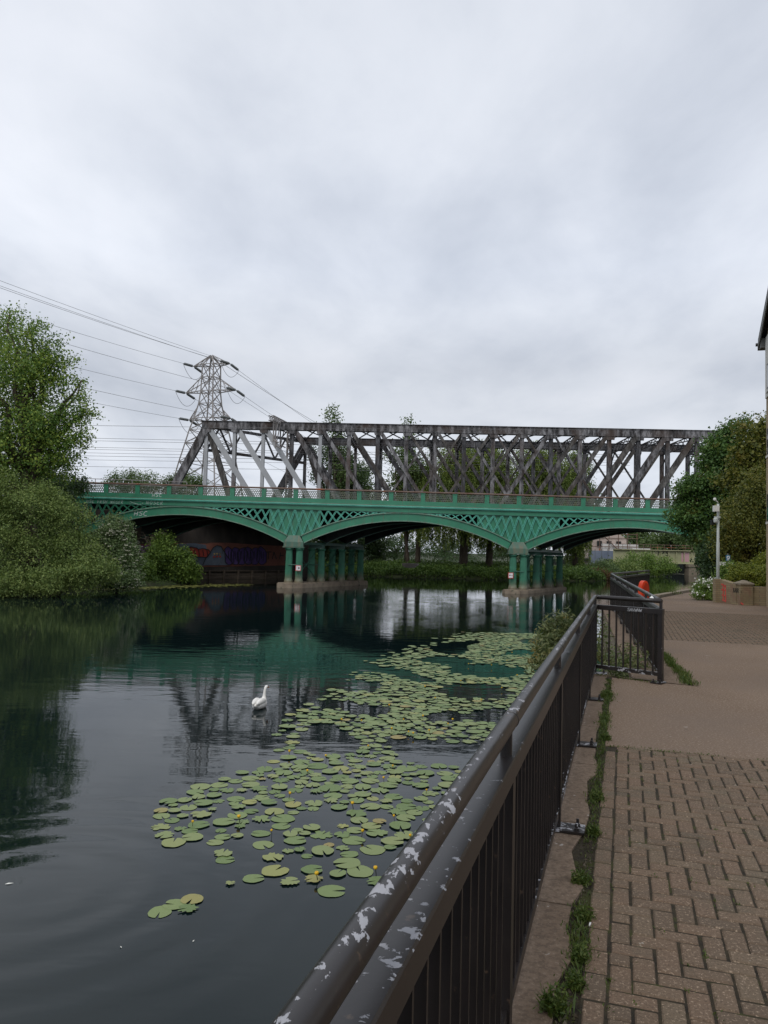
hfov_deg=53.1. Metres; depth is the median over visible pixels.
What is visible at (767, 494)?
window
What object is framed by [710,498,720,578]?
camera pole
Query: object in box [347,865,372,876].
lily pad
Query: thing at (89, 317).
earth wire
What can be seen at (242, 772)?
lily pad
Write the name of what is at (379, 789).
lily pad
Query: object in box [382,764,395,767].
lily pad
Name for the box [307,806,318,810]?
lily pad
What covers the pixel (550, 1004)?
weed
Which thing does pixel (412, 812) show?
lily pad
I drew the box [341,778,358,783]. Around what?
lily pad
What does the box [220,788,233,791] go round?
lily pad
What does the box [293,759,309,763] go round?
lily pad
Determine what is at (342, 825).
lily pad
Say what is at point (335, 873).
lily pad
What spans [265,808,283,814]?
lily pad
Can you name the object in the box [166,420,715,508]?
truss bridge
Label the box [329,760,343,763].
lily pad
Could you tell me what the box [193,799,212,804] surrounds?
lily pad
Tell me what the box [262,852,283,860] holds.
lily pad
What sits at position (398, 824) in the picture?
lily pad
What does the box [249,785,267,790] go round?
lily pad
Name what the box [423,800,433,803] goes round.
lily pad
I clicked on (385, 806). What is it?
lily pad
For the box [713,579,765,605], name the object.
garden wall
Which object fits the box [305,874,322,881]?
lily pad
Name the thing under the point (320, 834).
lily pad
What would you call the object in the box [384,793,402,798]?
lily pad
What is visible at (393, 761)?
lily pad
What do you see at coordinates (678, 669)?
verge grass
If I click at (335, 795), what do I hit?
lily pad
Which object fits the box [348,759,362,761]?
lily pad
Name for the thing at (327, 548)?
broadleaf tree
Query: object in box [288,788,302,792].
lily pad
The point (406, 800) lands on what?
lily pad
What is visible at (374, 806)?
lily pad
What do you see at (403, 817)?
lily pad
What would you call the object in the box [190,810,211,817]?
lily pad
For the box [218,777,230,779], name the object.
lily pad
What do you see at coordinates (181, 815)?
lily pad
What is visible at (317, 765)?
lily pad
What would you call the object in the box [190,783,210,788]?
lily pad
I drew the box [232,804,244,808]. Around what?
lily pad
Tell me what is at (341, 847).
lily pad
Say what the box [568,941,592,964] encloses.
weed
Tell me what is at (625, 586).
river railing
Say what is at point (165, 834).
lily pad
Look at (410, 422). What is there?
broadleaf tree
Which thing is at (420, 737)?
lily pad
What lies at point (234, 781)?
lily pad
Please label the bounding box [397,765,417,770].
lily pad
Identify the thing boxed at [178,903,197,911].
lily pad
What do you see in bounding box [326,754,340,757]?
lily pad
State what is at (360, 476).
broadleaf tree
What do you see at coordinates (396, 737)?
lily pad
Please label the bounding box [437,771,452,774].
lily pad
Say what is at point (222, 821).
lily pad
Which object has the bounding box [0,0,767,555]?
sky
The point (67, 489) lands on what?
dark bush
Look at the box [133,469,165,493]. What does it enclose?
bank shrub
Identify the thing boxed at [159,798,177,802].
lily pad
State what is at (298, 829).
lily pad
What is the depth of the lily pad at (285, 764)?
13.03 m
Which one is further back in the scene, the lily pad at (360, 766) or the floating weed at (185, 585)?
the floating weed at (185, 585)
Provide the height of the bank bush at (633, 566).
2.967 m
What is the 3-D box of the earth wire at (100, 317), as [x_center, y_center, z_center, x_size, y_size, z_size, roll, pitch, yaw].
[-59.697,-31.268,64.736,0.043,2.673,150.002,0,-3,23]
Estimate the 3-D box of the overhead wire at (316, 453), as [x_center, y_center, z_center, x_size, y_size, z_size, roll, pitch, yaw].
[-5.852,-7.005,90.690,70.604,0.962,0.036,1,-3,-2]
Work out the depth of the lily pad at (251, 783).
11.90 m
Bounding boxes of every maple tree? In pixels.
[0,300,108,575]
[707,410,765,518]
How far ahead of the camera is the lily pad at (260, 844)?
9.52 m
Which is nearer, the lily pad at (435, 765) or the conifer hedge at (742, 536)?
the lily pad at (435, 765)
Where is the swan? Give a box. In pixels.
[252,685,268,709]
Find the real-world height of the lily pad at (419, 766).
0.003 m
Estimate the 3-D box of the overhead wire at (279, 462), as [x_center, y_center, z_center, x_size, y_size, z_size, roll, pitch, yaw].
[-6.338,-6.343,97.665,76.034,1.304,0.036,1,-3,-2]
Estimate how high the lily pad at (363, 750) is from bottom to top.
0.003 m
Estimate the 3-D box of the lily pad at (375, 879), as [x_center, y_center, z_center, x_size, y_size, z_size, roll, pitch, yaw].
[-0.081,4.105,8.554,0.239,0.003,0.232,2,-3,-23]
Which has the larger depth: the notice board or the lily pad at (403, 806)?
the notice board
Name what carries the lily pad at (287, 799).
on the water
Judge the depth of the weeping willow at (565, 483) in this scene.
112.76 m
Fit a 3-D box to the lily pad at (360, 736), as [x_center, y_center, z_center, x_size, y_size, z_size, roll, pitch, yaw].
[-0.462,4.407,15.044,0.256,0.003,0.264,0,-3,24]
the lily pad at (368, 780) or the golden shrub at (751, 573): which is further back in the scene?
the golden shrub at (751, 573)
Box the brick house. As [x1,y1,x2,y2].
[755,289,767,607]
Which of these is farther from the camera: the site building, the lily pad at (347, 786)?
the site building
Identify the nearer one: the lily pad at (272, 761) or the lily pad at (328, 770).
the lily pad at (328, 770)
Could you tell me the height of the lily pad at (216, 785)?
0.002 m
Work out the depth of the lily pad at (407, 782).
12.20 m
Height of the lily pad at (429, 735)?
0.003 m
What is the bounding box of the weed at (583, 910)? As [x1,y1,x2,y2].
[570,900,594,921]
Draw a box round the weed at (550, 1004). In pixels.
[533,981,575,1021]
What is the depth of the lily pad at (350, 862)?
9.03 m
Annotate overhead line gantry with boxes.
[268,415,289,496]
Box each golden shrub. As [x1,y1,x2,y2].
[724,561,765,586]
[749,550,765,567]
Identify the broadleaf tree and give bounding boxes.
[306,445,374,498]
[309,498,374,565]
[316,403,359,498]
[357,459,374,543]
[357,534,397,560]
[380,533,425,560]
[382,438,439,562]
[401,413,420,561]
[413,535,485,562]
[475,546,556,563]
[564,452,602,506]
[621,532,651,545]
[631,532,690,549]
[676,536,696,557]
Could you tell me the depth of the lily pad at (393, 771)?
12.77 m
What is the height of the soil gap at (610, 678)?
0.001 m
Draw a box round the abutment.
[84,509,308,577]
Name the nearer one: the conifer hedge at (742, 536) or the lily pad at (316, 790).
the lily pad at (316, 790)
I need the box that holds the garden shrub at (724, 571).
[709,556,742,581]
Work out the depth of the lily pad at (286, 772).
12.57 m
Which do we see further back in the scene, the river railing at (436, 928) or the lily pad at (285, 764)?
the lily pad at (285, 764)
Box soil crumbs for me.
[553,682,610,1023]
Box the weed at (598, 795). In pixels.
[590,789,606,800]
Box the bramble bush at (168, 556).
[128,528,205,584]
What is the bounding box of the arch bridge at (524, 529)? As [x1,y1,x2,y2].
[0,482,693,593]
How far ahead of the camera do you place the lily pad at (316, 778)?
12.28 m
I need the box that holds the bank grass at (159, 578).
[3,571,197,595]
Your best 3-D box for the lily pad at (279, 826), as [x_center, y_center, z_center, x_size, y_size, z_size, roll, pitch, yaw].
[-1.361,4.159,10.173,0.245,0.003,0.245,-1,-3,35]
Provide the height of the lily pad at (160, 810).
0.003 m
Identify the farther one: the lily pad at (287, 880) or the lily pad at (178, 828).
the lily pad at (178, 828)
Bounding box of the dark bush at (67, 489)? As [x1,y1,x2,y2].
[0,472,88,559]
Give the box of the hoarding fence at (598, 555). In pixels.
[588,549,612,562]
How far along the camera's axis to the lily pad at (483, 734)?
15.52 m
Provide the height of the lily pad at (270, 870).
0.005 m
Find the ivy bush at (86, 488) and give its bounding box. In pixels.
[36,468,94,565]
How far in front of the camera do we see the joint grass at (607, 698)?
4.84 m
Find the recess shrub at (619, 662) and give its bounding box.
[597,610,651,677]
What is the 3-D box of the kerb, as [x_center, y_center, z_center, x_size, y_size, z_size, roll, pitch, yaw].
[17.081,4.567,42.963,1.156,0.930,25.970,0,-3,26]
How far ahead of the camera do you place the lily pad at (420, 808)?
11.00 m
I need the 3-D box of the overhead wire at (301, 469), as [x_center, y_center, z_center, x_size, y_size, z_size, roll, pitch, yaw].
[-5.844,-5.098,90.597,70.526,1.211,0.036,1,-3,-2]
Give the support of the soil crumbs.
on the soil gap at (578, 858)
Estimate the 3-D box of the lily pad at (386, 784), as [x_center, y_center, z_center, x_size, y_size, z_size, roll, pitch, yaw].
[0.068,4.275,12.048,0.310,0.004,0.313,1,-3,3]
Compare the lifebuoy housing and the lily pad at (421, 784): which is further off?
the lifebuoy housing
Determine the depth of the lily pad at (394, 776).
12.50 m
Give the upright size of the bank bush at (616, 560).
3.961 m
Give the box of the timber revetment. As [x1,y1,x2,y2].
[198,570,294,578]
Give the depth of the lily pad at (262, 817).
10.40 m
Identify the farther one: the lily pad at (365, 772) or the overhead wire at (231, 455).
the overhead wire at (231, 455)
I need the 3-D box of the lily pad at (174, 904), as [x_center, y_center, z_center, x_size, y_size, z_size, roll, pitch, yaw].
[-2.144,4.026,7.880,0.244,0.003,0.235,1,-2,7]
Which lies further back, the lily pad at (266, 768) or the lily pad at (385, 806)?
the lily pad at (266, 768)
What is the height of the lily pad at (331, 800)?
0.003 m
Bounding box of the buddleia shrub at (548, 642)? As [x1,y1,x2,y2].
[522,606,574,674]
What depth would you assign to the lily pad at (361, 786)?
11.92 m
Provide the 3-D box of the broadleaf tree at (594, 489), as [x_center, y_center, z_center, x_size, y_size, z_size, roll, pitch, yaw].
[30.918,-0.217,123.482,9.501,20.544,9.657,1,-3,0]
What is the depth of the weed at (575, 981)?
3.02 m
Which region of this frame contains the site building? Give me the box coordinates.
[584,533,649,563]
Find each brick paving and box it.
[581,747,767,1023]
[664,611,767,644]
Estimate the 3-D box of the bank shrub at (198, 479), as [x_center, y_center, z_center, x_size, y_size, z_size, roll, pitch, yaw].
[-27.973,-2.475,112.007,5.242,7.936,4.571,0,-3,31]
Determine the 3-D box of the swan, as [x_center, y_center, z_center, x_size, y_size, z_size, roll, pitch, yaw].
[-2.832,4.276,17.651,0.270,0.492,0.828,1,-3,9]
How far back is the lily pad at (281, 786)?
11.81 m
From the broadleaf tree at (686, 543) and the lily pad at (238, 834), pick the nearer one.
the lily pad at (238, 834)
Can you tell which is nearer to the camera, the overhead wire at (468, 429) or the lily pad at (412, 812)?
the lily pad at (412, 812)
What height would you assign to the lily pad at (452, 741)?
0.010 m
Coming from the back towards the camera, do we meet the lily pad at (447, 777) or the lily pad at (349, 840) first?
the lily pad at (447, 777)
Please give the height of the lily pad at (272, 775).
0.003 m
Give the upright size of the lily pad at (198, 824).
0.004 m
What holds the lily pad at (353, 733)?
on the water
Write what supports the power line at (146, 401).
attached to the electricity pylon
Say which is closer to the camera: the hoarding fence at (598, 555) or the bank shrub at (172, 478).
the bank shrub at (172, 478)
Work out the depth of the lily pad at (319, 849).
9.38 m
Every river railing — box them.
[271,595,666,1023]
[610,570,662,671]
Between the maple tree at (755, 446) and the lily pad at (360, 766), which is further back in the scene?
the maple tree at (755, 446)
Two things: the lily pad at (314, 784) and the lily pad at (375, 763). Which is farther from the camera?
the lily pad at (375, 763)
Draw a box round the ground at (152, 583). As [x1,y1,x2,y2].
[1,509,767,680]
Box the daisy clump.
[688,575,720,600]
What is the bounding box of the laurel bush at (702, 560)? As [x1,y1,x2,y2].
[690,529,744,580]
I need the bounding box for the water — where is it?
[0,571,699,1023]
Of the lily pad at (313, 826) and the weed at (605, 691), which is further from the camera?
the lily pad at (313, 826)
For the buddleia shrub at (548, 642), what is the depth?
11.87 m
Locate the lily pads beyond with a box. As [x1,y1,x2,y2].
[279,632,541,732]
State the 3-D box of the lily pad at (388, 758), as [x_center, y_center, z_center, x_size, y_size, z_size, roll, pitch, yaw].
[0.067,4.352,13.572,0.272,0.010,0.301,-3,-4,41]
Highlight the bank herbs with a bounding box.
[315,553,609,580]
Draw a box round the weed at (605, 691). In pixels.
[600,688,612,695]
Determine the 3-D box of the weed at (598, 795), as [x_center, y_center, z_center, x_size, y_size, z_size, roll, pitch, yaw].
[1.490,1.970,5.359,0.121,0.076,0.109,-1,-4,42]
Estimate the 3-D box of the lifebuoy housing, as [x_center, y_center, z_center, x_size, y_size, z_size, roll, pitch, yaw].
[8.425,2.667,24.894,0.300,0.883,0.215,2,-3,-22]
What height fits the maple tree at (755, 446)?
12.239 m
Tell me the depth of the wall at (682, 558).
151.68 m
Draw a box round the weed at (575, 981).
[562,968,589,991]
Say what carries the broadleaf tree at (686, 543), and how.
on the ground at (152, 583)
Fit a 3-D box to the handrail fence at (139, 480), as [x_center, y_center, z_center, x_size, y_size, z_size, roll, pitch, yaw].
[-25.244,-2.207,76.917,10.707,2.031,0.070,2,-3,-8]
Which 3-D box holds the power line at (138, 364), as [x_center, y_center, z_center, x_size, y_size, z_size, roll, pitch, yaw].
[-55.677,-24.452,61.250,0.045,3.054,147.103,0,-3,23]
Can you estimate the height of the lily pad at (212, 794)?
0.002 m
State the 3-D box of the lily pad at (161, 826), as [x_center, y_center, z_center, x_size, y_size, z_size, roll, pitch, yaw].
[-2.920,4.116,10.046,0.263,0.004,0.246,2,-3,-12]
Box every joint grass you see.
[553,679,617,1023]
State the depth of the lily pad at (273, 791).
11.60 m
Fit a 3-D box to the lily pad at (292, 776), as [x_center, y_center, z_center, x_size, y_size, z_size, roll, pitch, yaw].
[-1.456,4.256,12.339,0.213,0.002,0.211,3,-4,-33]
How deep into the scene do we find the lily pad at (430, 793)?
11.68 m
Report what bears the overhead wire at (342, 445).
attached to the truss bridge at (207, 437)
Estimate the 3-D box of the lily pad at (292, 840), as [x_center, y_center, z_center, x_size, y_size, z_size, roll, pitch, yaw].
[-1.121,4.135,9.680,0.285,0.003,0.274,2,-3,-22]
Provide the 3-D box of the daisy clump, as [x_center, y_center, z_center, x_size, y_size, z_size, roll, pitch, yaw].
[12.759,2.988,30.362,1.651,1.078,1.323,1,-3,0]
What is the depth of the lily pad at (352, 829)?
10.10 m
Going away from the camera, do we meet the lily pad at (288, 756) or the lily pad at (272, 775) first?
the lily pad at (272, 775)
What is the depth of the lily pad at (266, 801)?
11.10 m
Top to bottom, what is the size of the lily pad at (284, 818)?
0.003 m
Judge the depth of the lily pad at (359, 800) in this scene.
11.27 m
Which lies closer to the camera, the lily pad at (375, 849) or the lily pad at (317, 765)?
the lily pad at (375, 849)
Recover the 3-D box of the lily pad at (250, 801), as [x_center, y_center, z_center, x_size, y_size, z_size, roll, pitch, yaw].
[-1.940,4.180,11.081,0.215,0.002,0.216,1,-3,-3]
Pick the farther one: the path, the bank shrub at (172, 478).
the bank shrub at (172, 478)
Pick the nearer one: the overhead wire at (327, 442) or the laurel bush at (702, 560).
the laurel bush at (702, 560)
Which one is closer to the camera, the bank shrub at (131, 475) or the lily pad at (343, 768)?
the lily pad at (343, 768)
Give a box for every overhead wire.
[68,452,546,459]
[69,459,629,465]
[72,455,629,462]
[80,440,620,448]
[81,466,530,471]
[85,425,629,429]
[90,449,557,456]
[93,447,629,454]
[100,438,590,445]
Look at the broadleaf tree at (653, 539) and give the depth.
188.89 m
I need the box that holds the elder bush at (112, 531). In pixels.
[83,509,147,592]
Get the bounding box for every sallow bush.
[0,464,109,594]
[0,545,126,597]
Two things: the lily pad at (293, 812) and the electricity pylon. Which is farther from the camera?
the electricity pylon
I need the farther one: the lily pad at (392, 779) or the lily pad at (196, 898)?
the lily pad at (392, 779)
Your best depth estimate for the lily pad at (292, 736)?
14.94 m
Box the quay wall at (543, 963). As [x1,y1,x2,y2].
[512,610,686,1023]
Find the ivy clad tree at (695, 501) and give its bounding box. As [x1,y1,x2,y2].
[661,411,758,570]
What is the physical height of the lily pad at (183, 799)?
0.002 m
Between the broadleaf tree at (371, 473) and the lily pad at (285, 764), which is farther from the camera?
the broadleaf tree at (371, 473)
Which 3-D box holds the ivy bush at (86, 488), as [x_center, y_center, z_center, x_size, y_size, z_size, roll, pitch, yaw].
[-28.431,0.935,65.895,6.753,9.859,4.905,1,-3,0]
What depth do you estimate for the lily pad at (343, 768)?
12.89 m
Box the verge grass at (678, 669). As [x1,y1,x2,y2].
[598,651,700,685]
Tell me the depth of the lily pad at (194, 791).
11.48 m
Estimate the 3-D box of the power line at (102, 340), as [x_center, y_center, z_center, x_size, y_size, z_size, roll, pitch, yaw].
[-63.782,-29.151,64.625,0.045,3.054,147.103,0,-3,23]
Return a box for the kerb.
[653,589,691,597]
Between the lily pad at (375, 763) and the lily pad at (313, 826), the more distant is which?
the lily pad at (375, 763)
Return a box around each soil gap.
[552,747,604,1023]
[596,677,614,744]
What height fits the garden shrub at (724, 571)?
2.304 m
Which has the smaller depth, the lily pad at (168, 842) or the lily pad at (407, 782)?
the lily pad at (168, 842)
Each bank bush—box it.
[592,556,622,575]
[592,565,617,579]
[597,555,638,567]
[617,560,645,575]
[619,550,661,575]
[645,554,681,576]
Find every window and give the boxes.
[766,363,767,392]
[766,428,767,457]
[766,494,767,523]
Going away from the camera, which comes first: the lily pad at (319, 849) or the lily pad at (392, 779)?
the lily pad at (319, 849)
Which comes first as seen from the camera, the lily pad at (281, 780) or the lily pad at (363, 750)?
the lily pad at (281, 780)
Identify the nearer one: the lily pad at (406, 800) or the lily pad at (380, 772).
the lily pad at (406, 800)
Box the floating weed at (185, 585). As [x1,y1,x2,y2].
[93,583,253,590]
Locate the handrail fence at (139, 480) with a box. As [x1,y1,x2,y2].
[76,478,186,494]
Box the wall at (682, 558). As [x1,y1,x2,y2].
[553,544,699,575]
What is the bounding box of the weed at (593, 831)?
[586,820,605,837]
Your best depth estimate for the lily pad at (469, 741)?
14.90 m
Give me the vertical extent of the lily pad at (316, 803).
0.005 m
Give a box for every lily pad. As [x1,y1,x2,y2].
[148,906,171,917]
[151,823,170,829]
[153,813,169,818]
[154,808,167,812]
[155,831,173,837]
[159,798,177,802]
[161,838,185,846]
[162,899,185,909]
[164,818,179,822]
[168,808,181,811]
[174,826,186,830]
[177,813,188,816]
[178,797,191,801]
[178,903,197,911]
[180,805,196,809]
[180,894,202,903]
[181,828,197,833]
[182,833,202,840]
[187,789,203,794]
[188,821,209,827]
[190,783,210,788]
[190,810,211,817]
[192,794,204,798]
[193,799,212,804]
[206,792,221,796]
[206,839,223,844]
[211,782,227,787]
[212,799,224,802]
[213,818,235,824]
[214,849,232,855]
[215,834,230,839]
[216,828,225,832]
[216,856,234,863]
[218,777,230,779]
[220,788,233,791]
[227,796,244,801]
[228,779,242,782]
[228,812,246,818]
[231,833,243,836]
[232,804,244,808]
[235,770,248,773]
[236,819,248,823]
[241,776,258,780]
[242,781,259,786]
[242,799,256,803]
[243,874,263,882]
[244,809,258,813]
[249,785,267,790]
[251,830,270,836]
[252,815,269,821]
[253,795,269,800]
[253,841,273,848]
[257,766,272,770]
[261,799,276,803]
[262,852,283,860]
[262,865,288,875]
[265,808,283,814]
[267,760,279,762]
[267,774,277,777]
[269,789,280,793]
[271,783,287,788]
[271,814,294,822]
[272,823,290,828]
[273,777,289,782]
[274,794,284,797]
[275,770,292,774]
[280,755,296,758]
[280,762,292,765]
[280,877,299,884]
[282,798,294,800]
[282,848,293,852]
[283,830,297,836]
[284,836,305,843]
[285,801,300,806]
[286,735,299,737]
[287,740,299,743]
[287,775,299,778]
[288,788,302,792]
[288,810,298,813]
[291,764,307,768]
[292,828,302,831]
[293,750,307,753]
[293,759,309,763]
[293,846,304,850]
[295,727,307,730]
[295,779,307,783]
[299,831,310,834]
[300,769,313,773]
[301,854,312,857]
[301,865,322,873]
[303,824,319,829]
[305,800,323,805]
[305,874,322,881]
[306,782,320,786]
[307,763,327,768]
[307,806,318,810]
[310,789,322,792]
[310,830,332,838]
[311,776,325,780]
[312,757,323,760]
[312,845,333,854]
[317,885,344,896]
[318,784,341,790]
[322,768,338,772]
[324,792,341,798]
[324,798,337,801]
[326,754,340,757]
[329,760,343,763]
[329,869,345,876]
[331,804,347,809]
[332,774,348,779]
[333,766,348,770]
[333,857,360,867]
[334,831,349,837]
[336,845,348,849]
[338,824,348,827]
[340,851,357,856]
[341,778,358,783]
[341,784,353,788]
[342,836,365,844]
[346,809,366,816]
[346,827,361,832]
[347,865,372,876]
[348,732,361,734]
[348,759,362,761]
[349,797,363,802]
[350,816,367,822]
[351,764,366,768]
[354,735,366,738]
[354,791,371,796]
[355,784,370,789]
[356,749,369,752]
[360,771,372,774]
[360,803,380,808]
[360,845,384,854]
[361,739,373,741]
[361,778,378,782]
[361,822,380,828]
[366,762,380,765]
[366,829,387,835]
[366,876,381,884]
[367,796,378,800]
[369,743,381,746]
[371,787,388,792]
[373,771,386,774]
[373,818,385,822]
[379,756,394,760]
[379,782,397,787]
[379,798,392,801]
[381,750,394,753]
[381,804,392,808]
[381,836,403,844]
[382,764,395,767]
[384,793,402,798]
[384,844,396,848]
[386,769,403,773]
[387,777,401,781]
[387,808,406,814]
[389,760,401,762]
[389,775,400,777]
[389,821,410,828]
[391,735,405,738]
[392,730,405,733]
[394,831,412,838]
[396,803,415,809]
[396,814,414,820]
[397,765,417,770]
[401,799,412,802]
[402,781,413,783]
[406,809,422,814]
[412,782,428,787]
[414,735,425,738]
[414,796,427,800]
[415,765,426,767]
[416,770,434,774]
[416,806,428,810]
[422,791,438,795]
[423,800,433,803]
[424,733,436,736]
[431,763,446,767]
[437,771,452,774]
[438,781,451,786]
[441,775,455,780]
[446,740,459,742]
[463,739,475,742]
[477,733,488,736]
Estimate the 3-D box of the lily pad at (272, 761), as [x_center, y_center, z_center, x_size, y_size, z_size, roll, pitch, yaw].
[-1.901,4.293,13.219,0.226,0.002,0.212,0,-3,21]
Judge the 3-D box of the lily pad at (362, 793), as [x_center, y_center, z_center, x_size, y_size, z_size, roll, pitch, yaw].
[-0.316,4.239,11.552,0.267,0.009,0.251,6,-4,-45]
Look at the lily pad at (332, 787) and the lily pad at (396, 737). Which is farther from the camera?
the lily pad at (396, 737)
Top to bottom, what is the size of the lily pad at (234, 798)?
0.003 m
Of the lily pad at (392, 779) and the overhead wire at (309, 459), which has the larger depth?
the overhead wire at (309, 459)
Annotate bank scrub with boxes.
[564,561,664,580]
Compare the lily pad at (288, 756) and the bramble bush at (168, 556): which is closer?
the lily pad at (288, 756)
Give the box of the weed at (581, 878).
[570,864,594,887]
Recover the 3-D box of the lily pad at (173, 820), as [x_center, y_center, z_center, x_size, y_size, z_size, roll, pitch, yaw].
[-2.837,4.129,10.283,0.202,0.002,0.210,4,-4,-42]
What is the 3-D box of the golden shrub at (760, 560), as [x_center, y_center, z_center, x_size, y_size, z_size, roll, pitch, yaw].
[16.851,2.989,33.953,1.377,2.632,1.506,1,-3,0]
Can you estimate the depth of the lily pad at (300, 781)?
12.10 m
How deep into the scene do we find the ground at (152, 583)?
103.20 m
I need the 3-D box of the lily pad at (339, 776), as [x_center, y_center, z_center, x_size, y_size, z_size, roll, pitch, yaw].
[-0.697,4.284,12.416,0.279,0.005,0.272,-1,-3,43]
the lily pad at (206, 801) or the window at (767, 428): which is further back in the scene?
the window at (767, 428)
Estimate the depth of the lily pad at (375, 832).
10.00 m
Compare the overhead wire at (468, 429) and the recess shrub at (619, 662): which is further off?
the overhead wire at (468, 429)
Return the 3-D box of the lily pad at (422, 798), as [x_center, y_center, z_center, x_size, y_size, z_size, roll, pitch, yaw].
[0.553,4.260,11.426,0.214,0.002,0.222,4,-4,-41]
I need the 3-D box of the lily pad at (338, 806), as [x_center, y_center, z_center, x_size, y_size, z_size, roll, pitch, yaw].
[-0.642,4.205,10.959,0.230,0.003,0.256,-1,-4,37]
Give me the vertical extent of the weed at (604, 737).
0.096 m
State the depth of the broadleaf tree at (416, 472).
111.00 m
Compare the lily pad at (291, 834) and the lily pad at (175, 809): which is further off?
the lily pad at (175, 809)
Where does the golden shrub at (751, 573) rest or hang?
on the ground at (152, 583)
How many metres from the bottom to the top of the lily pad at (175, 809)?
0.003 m
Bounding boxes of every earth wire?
[2,281,209,355]
[2,286,208,357]
[218,360,383,459]
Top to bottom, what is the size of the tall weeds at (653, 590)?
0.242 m
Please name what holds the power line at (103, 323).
attached to the electricity pylon
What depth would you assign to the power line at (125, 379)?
121.25 m
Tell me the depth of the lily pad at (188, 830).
9.91 m
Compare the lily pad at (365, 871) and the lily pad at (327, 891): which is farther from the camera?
the lily pad at (365, 871)
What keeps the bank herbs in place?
on the ground at (152, 583)
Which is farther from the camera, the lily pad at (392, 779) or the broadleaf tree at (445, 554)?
the broadleaf tree at (445, 554)
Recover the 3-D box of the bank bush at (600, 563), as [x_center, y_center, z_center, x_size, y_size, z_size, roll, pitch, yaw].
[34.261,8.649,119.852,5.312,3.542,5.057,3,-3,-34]
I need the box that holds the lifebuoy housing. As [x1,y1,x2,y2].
[638,581,648,597]
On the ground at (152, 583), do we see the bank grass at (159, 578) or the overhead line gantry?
the bank grass at (159, 578)
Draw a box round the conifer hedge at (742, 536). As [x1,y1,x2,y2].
[704,458,765,570]
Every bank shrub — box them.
[101,466,147,492]
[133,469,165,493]
[160,468,192,493]
[185,469,212,494]
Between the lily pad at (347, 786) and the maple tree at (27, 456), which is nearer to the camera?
the lily pad at (347, 786)
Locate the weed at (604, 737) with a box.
[596,730,611,741]
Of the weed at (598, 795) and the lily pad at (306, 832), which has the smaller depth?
the weed at (598, 795)
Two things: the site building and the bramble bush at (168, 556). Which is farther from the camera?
the site building
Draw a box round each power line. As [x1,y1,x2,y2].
[1,288,219,360]
[2,309,179,362]
[28,332,225,387]
[56,381,216,415]
[63,364,174,390]
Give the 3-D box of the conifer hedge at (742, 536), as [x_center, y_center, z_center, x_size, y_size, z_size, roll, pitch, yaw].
[20.298,1.262,39.986,7.207,8.182,5.231,1,-3,0]
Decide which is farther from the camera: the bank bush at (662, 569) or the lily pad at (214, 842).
the bank bush at (662, 569)
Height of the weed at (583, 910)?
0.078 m
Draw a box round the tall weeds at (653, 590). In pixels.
[650,587,682,594]
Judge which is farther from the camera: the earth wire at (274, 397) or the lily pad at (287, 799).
the earth wire at (274, 397)
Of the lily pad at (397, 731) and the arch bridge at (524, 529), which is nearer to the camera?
the lily pad at (397, 731)
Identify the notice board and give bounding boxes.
[295,565,300,570]
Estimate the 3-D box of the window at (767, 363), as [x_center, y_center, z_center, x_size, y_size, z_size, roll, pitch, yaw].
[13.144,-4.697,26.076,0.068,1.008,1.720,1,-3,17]
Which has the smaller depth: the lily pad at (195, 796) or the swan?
the lily pad at (195, 796)
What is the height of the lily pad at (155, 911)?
0.003 m
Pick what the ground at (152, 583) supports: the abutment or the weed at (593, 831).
the abutment
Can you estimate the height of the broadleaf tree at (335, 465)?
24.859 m
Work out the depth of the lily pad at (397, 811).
10.83 m
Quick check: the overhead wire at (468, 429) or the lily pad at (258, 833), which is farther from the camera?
the overhead wire at (468, 429)
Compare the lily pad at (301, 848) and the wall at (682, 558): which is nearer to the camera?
the lily pad at (301, 848)
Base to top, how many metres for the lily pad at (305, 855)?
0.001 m
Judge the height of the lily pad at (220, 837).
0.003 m
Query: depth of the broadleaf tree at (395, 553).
174.62 m
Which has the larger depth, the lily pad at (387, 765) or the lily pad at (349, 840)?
the lily pad at (387, 765)
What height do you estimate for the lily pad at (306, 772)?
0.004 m
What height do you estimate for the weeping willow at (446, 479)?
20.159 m
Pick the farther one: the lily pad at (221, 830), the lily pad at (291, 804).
the lily pad at (291, 804)
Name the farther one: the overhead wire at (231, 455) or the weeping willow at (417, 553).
the weeping willow at (417, 553)
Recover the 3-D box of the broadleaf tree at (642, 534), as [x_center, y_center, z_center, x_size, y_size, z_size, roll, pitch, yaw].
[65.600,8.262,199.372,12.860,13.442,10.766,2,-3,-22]
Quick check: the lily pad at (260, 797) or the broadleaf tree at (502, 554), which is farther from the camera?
the broadleaf tree at (502, 554)
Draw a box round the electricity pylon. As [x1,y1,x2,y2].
[174,355,244,495]
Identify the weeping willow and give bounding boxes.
[382,457,442,563]
[412,438,523,566]
[455,449,523,566]
[506,440,576,563]
[558,450,597,566]
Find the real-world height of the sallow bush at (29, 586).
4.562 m
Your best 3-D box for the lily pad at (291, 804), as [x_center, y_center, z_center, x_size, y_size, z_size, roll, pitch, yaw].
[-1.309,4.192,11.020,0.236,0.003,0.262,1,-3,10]
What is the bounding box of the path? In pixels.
[605,592,767,761]
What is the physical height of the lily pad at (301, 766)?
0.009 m
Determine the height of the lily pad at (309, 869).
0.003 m

